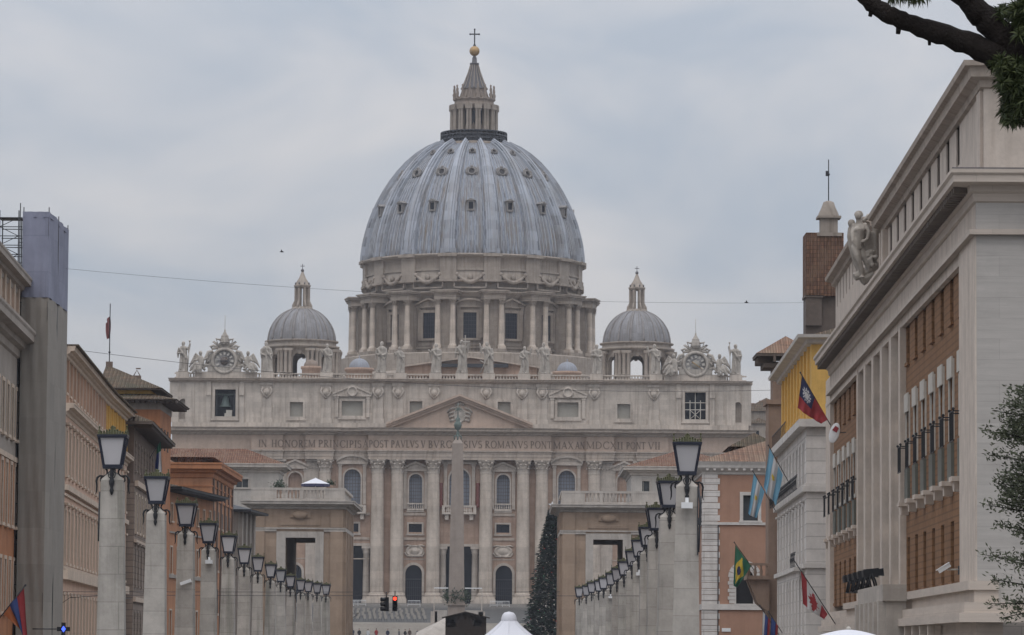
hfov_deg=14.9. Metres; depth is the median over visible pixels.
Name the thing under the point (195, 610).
window
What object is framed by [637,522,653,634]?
obelisk lamp
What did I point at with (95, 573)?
window
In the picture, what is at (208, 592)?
obelisk lamp
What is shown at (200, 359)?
statue
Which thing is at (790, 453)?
window
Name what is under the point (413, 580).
doorway
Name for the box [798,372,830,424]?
flag
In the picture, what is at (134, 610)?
window
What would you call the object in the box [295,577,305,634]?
obelisk lamp
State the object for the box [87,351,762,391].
cable
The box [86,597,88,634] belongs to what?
window
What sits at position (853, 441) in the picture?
window
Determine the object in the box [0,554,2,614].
window
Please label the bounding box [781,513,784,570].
window
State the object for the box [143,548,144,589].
window
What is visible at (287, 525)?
portico
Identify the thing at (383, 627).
steps
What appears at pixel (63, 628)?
pharmacy sign
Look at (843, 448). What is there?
window
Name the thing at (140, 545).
window
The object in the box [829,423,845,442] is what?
sign
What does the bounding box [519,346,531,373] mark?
statue
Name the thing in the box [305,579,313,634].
obelisk lamp
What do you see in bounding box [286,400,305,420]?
window
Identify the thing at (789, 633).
window
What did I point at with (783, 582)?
window
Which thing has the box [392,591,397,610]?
traffic light
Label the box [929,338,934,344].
window
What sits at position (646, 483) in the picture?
window
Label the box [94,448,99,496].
window
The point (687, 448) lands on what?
obelisk lamp
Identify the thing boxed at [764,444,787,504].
flag
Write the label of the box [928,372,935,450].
window
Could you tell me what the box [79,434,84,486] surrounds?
window
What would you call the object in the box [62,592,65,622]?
window
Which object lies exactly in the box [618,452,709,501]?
pale palace
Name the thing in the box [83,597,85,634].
window
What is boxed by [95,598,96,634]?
window
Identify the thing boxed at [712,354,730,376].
statue
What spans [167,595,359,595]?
cable
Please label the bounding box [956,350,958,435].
window
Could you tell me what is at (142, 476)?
window
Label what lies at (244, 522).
grey house
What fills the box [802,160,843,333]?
turret
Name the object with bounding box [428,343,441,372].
statue
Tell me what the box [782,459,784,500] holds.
window
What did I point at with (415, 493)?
window
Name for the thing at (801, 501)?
window
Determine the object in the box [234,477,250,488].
window
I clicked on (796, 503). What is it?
window
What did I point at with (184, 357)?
statue
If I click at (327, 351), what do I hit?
statue
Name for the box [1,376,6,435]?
window
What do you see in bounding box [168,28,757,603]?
basilica
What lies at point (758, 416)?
palace
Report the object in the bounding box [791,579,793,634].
window
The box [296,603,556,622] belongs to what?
ground
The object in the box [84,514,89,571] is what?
window
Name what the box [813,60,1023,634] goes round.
palace
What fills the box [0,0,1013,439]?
sky
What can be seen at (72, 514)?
window
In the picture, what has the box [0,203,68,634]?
scaffold tower
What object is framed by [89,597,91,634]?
window
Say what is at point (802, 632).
window
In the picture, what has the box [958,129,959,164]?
window
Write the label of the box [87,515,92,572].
window
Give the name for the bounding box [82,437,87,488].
window
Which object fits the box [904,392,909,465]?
window
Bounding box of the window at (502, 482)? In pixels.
[492,462,516,512]
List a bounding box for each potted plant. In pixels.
[268,479,287,497]
[326,479,335,487]
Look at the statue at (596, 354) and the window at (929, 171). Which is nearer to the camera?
the window at (929, 171)
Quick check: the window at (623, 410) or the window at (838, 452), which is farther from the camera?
the window at (623, 410)
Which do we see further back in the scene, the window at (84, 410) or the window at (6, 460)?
the window at (84, 410)
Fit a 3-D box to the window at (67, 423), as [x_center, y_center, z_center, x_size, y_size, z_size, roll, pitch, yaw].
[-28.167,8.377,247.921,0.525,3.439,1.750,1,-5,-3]
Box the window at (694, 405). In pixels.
[676,384,714,424]
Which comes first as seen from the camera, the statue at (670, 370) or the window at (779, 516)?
the window at (779, 516)
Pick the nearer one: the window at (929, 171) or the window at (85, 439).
the window at (929, 171)
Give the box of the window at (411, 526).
[406,522,423,534]
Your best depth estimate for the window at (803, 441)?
259.80 m
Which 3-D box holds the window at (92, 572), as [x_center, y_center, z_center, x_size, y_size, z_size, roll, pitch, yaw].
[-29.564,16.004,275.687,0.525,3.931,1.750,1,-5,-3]
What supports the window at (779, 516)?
in the apartment block at (798, 448)
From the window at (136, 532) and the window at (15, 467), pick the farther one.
the window at (136, 532)
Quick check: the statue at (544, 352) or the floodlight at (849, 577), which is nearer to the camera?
the floodlight at (849, 577)
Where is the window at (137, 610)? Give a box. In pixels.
[136,610,138,634]
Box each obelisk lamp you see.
[95,425,129,634]
[143,469,170,634]
[174,497,198,634]
[199,518,218,634]
[219,530,237,634]
[236,544,251,634]
[250,553,264,634]
[264,561,277,634]
[276,566,286,634]
[285,572,295,634]
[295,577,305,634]
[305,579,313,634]
[312,580,321,634]
[321,582,330,634]
[574,585,582,634]
[581,583,588,634]
[586,580,594,634]
[593,579,601,634]
[597,574,606,634]
[604,570,613,634]
[610,565,620,634]
[616,557,628,634]
[624,547,636,634]
[630,535,644,634]
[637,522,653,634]
[644,502,665,634]
[655,473,680,634]
[670,433,703,634]
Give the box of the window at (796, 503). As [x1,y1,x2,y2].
[796,503,800,564]
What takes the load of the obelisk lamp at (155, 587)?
on the ground
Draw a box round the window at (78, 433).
[75,431,81,484]
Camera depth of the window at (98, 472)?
283.63 m
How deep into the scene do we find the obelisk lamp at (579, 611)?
458.40 m
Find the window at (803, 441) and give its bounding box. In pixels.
[800,441,803,487]
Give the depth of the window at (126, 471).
316.26 m
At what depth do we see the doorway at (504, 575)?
779.31 m
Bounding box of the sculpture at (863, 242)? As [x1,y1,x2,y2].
[847,211,880,284]
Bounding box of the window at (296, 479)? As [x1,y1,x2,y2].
[285,459,308,497]
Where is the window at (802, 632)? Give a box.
[800,596,803,633]
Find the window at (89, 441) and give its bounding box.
[85,440,90,490]
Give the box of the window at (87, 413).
[86,385,88,414]
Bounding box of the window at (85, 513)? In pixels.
[81,512,86,570]
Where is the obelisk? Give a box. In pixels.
[446,403,466,615]
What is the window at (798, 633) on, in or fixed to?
in the apartment block at (798, 448)
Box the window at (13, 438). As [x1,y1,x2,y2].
[10,383,15,440]
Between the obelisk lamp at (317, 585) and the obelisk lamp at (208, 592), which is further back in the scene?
the obelisk lamp at (317, 585)
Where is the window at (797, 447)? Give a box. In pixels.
[794,447,797,491]
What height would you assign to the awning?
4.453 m
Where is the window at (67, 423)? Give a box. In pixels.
[65,422,71,477]
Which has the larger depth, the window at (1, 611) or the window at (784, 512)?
the window at (784, 512)
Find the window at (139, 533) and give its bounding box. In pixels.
[138,494,140,535]
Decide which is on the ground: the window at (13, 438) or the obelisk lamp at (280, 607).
the obelisk lamp at (280, 607)
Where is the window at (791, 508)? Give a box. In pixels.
[789,507,793,552]
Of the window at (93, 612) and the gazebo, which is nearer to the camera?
the gazebo
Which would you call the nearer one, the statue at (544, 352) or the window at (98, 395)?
the window at (98, 395)
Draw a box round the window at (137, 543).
[134,542,138,587]
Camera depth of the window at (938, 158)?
172.87 m
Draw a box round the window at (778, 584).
[778,584,778,632]
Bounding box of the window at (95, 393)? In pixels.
[95,393,96,423]
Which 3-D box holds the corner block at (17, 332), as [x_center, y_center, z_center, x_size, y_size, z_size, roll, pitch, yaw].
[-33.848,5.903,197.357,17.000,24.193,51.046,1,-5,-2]
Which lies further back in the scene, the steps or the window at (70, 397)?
the steps
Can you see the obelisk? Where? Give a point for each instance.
(456, 569)
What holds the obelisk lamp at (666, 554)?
on the pavement
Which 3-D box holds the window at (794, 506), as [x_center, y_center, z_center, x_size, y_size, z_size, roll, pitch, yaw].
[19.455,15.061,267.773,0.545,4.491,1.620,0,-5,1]
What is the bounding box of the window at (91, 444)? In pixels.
[88,442,93,492]
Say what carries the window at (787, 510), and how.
in the apartment block at (798, 448)
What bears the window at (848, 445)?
in the palace at (919, 356)
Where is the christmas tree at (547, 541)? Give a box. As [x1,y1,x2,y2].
[519,502,557,634]
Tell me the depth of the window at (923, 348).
177.53 m
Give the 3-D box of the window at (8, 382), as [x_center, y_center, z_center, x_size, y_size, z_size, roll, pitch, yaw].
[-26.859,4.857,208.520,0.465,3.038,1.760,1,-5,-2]
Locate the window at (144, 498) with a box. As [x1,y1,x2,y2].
[144,498,145,537]
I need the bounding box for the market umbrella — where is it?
[822,626,873,634]
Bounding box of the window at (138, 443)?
[138,443,140,474]
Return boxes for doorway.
[296,562,303,602]
[353,543,369,602]
[403,562,423,602]
[440,544,478,603]
[493,563,514,603]
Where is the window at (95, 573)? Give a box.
[93,519,97,574]
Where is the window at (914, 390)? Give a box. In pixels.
[912,386,917,460]
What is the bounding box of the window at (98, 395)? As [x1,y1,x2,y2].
[98,395,99,425]
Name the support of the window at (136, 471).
in the rusticated palace at (146, 435)
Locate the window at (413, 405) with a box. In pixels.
[407,399,424,413]
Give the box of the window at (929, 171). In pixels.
[929,171,930,197]
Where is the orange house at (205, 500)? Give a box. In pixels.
[168,484,228,634]
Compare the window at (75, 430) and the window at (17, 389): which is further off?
the window at (75, 430)
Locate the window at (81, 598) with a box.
[80,595,82,634]
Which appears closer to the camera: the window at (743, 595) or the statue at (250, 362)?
the window at (743, 595)
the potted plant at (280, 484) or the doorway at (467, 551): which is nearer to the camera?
the potted plant at (280, 484)
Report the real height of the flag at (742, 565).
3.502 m
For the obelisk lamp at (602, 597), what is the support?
on the ground
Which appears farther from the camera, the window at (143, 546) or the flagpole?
the flagpole
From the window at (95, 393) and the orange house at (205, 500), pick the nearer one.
the window at (95, 393)
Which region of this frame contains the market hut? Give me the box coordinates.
[442,611,489,634]
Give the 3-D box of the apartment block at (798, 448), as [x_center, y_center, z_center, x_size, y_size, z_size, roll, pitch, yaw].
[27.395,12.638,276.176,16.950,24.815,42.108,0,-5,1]
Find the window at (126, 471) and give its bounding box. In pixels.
[124,470,128,513]
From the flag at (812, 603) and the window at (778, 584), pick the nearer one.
the flag at (812, 603)
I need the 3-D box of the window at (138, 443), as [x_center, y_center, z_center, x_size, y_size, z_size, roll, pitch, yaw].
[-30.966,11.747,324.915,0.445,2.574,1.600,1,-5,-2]
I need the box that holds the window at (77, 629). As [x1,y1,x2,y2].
[76,594,78,634]
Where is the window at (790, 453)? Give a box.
[788,453,790,496]
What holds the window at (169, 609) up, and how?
in the orange house at (205, 500)
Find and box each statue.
[177,340,190,371]
[189,351,207,372]
[240,351,259,373]
[260,342,272,371]
[320,344,332,371]
[375,341,387,372]
[394,347,404,372]
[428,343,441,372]
[454,335,469,372]
[479,342,493,372]
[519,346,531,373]
[535,342,550,373]
[590,344,602,373]
[646,344,660,373]
[662,354,681,375]
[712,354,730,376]
[728,342,741,374]
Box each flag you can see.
[0,584,26,634]
[150,442,161,471]
[733,542,753,586]
[748,470,775,517]
[759,605,778,634]
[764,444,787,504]
[768,611,781,634]
[793,559,834,623]
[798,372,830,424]
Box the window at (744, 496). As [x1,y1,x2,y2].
[739,492,761,522]
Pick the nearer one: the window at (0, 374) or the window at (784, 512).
the window at (0, 374)
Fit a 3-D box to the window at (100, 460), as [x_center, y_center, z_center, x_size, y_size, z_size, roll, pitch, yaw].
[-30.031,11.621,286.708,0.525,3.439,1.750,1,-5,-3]
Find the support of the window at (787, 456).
in the apartment block at (798, 448)
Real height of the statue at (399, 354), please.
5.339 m
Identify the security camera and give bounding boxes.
[936,562,959,574]
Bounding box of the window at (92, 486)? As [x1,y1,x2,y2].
[91,445,96,494]
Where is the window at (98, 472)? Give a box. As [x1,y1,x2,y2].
[97,451,99,498]
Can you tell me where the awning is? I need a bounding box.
[416,618,444,634]
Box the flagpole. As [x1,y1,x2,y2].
[106,304,110,360]
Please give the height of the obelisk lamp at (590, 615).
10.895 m
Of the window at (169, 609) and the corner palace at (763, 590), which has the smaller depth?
the corner palace at (763, 590)
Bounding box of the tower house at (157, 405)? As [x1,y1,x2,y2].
[103,361,189,634]
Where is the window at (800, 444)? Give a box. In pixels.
[797,444,800,489]
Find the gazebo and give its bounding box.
[485,612,531,634]
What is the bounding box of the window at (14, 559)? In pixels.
[12,557,15,600]
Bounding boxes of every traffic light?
[380,592,388,610]
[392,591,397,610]
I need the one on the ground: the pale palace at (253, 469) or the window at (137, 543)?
the pale palace at (253, 469)
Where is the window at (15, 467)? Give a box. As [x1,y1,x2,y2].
[13,463,17,529]
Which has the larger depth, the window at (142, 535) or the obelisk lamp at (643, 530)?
the window at (142, 535)
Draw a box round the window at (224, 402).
[206,381,244,421]
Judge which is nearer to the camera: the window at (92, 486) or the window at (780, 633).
the window at (92, 486)
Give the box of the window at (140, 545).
[137,544,141,587]
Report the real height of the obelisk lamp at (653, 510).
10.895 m
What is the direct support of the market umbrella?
on the pavement
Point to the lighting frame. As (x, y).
(437, 615)
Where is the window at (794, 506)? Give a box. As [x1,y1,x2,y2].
[793,505,797,565]
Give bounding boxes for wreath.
[442,585,474,606]
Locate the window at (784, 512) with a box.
[783,511,787,569]
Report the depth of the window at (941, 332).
168.09 m
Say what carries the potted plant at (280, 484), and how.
on the portico at (287, 525)
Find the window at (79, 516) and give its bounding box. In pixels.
[78,510,83,569]
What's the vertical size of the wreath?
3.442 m
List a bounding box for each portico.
[240,487,362,634]
[549,491,675,634]
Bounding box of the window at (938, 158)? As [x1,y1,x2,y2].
[938,158,939,185]
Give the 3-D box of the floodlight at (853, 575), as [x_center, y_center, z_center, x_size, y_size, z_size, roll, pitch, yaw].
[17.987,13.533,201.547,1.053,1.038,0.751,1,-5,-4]
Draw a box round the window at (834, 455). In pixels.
[833,453,836,509]
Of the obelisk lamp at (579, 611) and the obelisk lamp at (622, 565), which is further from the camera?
the obelisk lamp at (579, 611)
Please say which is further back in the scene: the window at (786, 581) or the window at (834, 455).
the window at (786, 581)
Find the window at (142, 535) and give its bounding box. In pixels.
[141,496,143,536]
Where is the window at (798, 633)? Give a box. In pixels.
[797,577,800,634]
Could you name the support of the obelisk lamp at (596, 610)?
on the ground
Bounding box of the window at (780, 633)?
[779,583,781,634]
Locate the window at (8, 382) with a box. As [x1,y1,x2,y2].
[5,379,11,437]
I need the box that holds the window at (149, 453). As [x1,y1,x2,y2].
[149,453,150,473]
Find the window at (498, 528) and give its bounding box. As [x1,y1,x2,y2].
[494,523,511,535]
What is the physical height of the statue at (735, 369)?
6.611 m
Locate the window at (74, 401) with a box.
[73,368,75,402]
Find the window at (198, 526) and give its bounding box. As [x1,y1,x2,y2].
[196,508,199,527]
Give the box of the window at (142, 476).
[141,446,143,477]
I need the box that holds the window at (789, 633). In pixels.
[787,580,790,634]
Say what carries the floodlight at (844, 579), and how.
on the palace at (919, 356)
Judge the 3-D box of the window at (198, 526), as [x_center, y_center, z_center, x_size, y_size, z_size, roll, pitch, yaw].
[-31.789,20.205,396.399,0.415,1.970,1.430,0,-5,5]
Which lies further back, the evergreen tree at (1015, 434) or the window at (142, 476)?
the window at (142, 476)
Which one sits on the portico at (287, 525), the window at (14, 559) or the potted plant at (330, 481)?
the potted plant at (330, 481)
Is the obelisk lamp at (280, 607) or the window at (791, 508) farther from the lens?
the obelisk lamp at (280, 607)
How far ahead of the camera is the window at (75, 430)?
254.37 m
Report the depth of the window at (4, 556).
208.22 m
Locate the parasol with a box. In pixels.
[301,477,329,487]
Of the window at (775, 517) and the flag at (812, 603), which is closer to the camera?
the flag at (812, 603)
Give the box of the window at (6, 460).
[4,458,9,526]
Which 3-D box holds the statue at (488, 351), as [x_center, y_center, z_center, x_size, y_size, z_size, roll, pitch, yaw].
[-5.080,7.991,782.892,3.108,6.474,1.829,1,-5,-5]
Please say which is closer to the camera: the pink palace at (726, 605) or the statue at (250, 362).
the pink palace at (726, 605)
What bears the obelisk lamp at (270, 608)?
on the ground
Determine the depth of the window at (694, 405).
781.21 m
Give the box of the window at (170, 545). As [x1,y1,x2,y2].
[169,545,172,573]
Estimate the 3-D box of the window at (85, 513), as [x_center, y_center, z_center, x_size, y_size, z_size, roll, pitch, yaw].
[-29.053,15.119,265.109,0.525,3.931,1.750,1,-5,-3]
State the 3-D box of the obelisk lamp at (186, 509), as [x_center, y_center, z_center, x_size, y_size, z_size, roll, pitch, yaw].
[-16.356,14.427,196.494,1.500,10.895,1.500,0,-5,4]
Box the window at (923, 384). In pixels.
[920,379,926,455]
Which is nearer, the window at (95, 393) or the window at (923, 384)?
the window at (923, 384)
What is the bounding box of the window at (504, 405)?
[495,399,512,414]
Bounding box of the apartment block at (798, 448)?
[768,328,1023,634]
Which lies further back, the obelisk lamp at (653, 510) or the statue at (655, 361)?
the statue at (655, 361)
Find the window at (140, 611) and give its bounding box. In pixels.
[139,611,141,634]
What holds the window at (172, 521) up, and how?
in the orange house at (205, 500)
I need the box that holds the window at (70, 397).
[69,364,71,398]
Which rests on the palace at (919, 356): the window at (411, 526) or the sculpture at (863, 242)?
the sculpture at (863, 242)
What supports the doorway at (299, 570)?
in the basilica
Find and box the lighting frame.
[431,587,484,624]
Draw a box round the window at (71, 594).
[70,593,72,634]
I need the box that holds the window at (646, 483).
[642,478,651,490]
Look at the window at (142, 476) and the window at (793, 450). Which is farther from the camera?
the window at (142, 476)
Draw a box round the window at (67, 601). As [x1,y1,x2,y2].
[66,592,68,634]
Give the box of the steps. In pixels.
[295,603,556,634]
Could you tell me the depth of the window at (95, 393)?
280.53 m
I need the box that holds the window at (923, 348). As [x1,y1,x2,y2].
[920,346,925,352]
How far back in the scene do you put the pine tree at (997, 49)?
24.16 m
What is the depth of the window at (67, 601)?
250.85 m
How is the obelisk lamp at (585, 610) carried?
on the ground
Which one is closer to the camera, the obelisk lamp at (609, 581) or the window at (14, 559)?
the window at (14, 559)
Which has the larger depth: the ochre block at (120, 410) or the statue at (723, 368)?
the statue at (723, 368)
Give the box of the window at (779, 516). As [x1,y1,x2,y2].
[778,515,781,571]
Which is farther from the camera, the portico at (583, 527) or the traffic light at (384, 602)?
the portico at (583, 527)
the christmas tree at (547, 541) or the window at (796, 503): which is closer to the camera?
the window at (796, 503)
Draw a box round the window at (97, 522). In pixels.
[96,522,97,574]
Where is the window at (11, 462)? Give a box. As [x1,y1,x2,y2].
[9,460,14,528]
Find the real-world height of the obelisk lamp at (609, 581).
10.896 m
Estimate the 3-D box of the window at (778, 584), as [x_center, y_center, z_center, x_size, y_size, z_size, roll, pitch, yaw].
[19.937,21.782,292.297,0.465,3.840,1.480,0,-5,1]
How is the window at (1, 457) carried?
in the corner block at (17, 332)
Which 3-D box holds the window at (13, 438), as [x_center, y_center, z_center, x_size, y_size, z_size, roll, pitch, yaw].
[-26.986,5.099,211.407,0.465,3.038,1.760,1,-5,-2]
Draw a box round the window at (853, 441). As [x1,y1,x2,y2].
[851,437,855,497]
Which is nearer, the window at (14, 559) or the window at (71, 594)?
the window at (14, 559)
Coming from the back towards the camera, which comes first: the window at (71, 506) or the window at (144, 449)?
the window at (144, 449)
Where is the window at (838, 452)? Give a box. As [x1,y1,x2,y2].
[837,449,840,506]
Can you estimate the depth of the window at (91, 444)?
271.96 m
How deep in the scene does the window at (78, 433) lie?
258.12 m
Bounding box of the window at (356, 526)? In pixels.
[353,522,360,534]
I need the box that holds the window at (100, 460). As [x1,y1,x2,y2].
[100,460,101,490]
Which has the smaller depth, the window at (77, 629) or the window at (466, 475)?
the window at (77, 629)
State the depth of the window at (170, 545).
381.48 m
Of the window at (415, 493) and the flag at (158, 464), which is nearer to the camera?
the flag at (158, 464)
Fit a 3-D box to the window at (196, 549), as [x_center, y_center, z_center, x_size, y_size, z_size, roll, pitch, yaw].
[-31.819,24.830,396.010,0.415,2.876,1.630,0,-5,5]
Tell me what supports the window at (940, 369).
in the palace at (919, 356)
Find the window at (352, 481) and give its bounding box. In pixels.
[336,454,368,506]
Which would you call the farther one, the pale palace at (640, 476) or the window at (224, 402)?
the window at (224, 402)
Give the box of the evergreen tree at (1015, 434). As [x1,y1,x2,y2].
[976,384,1023,624]
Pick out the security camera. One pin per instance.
(944, 567)
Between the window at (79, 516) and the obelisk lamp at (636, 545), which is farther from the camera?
the window at (79, 516)
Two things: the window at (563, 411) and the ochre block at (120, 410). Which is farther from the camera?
the window at (563, 411)
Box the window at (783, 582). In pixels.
[782,582,784,634]
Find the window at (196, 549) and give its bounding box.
[195,549,199,576]
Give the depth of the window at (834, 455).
244.38 m
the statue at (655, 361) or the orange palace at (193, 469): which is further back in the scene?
the statue at (655, 361)
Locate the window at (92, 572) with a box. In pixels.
[90,517,95,573]
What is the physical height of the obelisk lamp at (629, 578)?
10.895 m
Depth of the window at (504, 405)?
782.36 m
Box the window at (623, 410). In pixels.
[614,402,633,422]
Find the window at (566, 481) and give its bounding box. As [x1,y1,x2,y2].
[551,455,582,503]
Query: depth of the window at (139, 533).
323.99 m
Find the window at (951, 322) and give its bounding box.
[947,286,953,327]
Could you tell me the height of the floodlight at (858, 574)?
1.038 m
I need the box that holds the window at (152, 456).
[152,456,153,472]
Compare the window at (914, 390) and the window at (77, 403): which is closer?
the window at (914, 390)
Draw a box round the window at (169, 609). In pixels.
[169,609,171,634]
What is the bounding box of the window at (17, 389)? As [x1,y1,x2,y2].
[15,387,18,443]
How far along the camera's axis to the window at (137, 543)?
320.14 m
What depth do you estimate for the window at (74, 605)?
258.12 m
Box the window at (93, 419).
[92,395,94,420]
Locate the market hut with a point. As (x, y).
(465, 623)
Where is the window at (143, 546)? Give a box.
[140,545,144,588]
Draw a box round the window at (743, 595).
[734,569,755,605]
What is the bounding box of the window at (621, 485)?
[610,461,629,501]
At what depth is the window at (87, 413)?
269.98 m
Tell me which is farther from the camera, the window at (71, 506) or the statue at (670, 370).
the statue at (670, 370)
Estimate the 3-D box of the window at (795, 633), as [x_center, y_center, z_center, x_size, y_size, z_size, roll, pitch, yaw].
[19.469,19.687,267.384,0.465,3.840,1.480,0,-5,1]
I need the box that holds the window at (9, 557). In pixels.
[7,556,11,606]
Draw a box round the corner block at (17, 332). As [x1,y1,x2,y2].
[0,241,35,634]
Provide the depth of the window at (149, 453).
341.00 m
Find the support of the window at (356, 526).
in the basilica
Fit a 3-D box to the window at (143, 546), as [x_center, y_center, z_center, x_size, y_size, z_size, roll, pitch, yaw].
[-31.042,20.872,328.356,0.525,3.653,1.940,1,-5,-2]
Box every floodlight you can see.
[842,575,857,592]
[847,574,860,591]
[851,572,865,590]
[856,571,878,589]
[861,568,883,587]
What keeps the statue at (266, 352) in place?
on the basilica
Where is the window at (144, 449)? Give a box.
[143,449,145,478]
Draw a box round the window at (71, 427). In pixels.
[68,425,74,479]
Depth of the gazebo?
164.03 m
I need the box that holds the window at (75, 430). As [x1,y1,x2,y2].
[72,428,77,482]
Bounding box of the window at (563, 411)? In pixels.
[548,386,587,420]
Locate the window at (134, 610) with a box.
[133,610,135,634]
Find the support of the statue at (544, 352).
on the basilica
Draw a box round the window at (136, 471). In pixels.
[135,441,137,472]
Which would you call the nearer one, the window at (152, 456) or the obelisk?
the window at (152, 456)
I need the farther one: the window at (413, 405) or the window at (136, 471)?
the window at (413, 405)
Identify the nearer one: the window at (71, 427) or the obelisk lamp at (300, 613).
the window at (71, 427)
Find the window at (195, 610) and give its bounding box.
[195,610,197,634]
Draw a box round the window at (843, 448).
[842,445,845,503]
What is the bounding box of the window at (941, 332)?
[938,329,943,335]
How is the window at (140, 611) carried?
in the rusticated palace at (146, 435)
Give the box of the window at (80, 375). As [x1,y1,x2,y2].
[80,375,81,408]
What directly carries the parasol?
on the portico at (287, 525)
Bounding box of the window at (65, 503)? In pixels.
[63,502,69,564]
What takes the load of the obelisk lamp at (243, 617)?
on the pavement
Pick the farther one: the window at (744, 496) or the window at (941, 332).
the window at (744, 496)
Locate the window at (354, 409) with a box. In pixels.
[333,384,371,419]
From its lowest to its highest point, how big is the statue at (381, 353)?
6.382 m
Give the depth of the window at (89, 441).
268.86 m
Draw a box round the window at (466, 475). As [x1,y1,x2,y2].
[442,460,476,510]
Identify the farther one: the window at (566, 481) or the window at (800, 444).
the window at (566, 481)
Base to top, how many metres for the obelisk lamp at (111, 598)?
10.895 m
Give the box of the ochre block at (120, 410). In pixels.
[105,392,137,593]
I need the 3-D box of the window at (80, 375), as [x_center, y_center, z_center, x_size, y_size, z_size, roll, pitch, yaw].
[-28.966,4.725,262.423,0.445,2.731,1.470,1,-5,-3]
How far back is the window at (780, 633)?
287.60 m
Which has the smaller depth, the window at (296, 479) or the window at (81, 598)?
the window at (81, 598)
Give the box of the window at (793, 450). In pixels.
[791,450,793,493]
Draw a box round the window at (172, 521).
[170,502,174,522]
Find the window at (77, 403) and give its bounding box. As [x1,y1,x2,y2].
[76,371,78,405]
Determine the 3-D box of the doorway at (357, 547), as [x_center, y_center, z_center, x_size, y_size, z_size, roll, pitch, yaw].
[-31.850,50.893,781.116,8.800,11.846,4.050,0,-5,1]
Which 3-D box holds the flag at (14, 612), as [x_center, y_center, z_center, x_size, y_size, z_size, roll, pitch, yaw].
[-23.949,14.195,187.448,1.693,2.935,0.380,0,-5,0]
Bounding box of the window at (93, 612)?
[92,597,94,634]
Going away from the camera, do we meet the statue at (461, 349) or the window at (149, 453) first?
the window at (149, 453)
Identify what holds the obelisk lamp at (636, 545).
on the pavement
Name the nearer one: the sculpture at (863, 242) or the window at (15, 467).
the sculpture at (863, 242)
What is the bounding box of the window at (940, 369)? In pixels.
[937,364,944,444]
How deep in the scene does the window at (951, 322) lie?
164.27 m
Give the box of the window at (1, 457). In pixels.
[0,455,4,525]
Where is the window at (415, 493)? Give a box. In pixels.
[403,461,427,511]
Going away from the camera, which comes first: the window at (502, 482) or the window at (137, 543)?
the window at (137, 543)
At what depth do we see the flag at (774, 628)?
285.14 m
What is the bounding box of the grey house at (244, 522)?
[233,505,268,634]
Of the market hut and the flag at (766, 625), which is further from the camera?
the market hut
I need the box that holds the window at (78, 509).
[74,508,80,568]
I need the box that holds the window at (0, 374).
[0,374,1,432]
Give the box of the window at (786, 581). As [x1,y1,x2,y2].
[784,581,787,634]
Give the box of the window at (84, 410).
[83,379,85,411]
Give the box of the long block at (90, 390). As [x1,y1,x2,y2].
[62,344,116,634]
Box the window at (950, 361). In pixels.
[946,356,954,441]
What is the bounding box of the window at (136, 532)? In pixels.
[135,492,137,533]
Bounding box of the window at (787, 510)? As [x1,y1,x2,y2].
[786,509,790,567]
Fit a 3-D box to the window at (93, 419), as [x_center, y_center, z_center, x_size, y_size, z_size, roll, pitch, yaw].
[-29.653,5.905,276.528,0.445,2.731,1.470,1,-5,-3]
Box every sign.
[32,623,69,634]
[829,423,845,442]
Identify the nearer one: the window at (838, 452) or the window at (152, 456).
the window at (838, 452)
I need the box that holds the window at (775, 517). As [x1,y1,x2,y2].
[775,517,779,572]
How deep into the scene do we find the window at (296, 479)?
780.83 m
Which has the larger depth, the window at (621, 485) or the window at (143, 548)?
the window at (621, 485)
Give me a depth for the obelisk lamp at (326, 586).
455.36 m
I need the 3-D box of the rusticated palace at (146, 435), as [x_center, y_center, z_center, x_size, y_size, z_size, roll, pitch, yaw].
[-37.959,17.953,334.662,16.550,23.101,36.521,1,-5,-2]
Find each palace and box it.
[125,414,174,634]
[170,448,291,508]
[170,450,242,634]
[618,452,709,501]
[689,433,765,634]
[744,336,792,634]
[749,398,767,437]
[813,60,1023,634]
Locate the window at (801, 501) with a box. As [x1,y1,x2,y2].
[799,500,803,562]
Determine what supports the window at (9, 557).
in the corner block at (17, 332)
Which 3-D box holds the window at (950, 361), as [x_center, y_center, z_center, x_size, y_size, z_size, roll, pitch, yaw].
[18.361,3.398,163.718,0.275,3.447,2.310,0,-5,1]
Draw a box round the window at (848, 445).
[846,441,850,501]
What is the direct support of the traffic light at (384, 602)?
hanging from the cable
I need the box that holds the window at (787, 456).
[785,456,787,498]
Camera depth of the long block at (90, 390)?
263.56 m
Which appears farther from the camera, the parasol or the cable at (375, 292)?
the parasol
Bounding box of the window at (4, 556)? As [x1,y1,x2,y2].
[3,555,6,611]
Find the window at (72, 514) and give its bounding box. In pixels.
[71,506,76,567]
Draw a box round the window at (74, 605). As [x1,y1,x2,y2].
[73,594,75,634]
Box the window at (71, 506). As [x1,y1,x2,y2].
[67,504,73,566]
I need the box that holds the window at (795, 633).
[794,578,796,634]
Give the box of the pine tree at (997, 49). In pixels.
[857,0,1023,131]
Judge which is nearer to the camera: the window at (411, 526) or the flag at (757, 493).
the flag at (757, 493)
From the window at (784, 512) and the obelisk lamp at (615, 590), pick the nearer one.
the window at (784, 512)
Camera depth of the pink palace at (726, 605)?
329.59 m
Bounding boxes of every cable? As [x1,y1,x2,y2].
[74,269,665,302]
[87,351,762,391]
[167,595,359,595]
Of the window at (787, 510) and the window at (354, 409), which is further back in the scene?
the window at (354, 409)
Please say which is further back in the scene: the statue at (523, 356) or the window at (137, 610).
the statue at (523, 356)

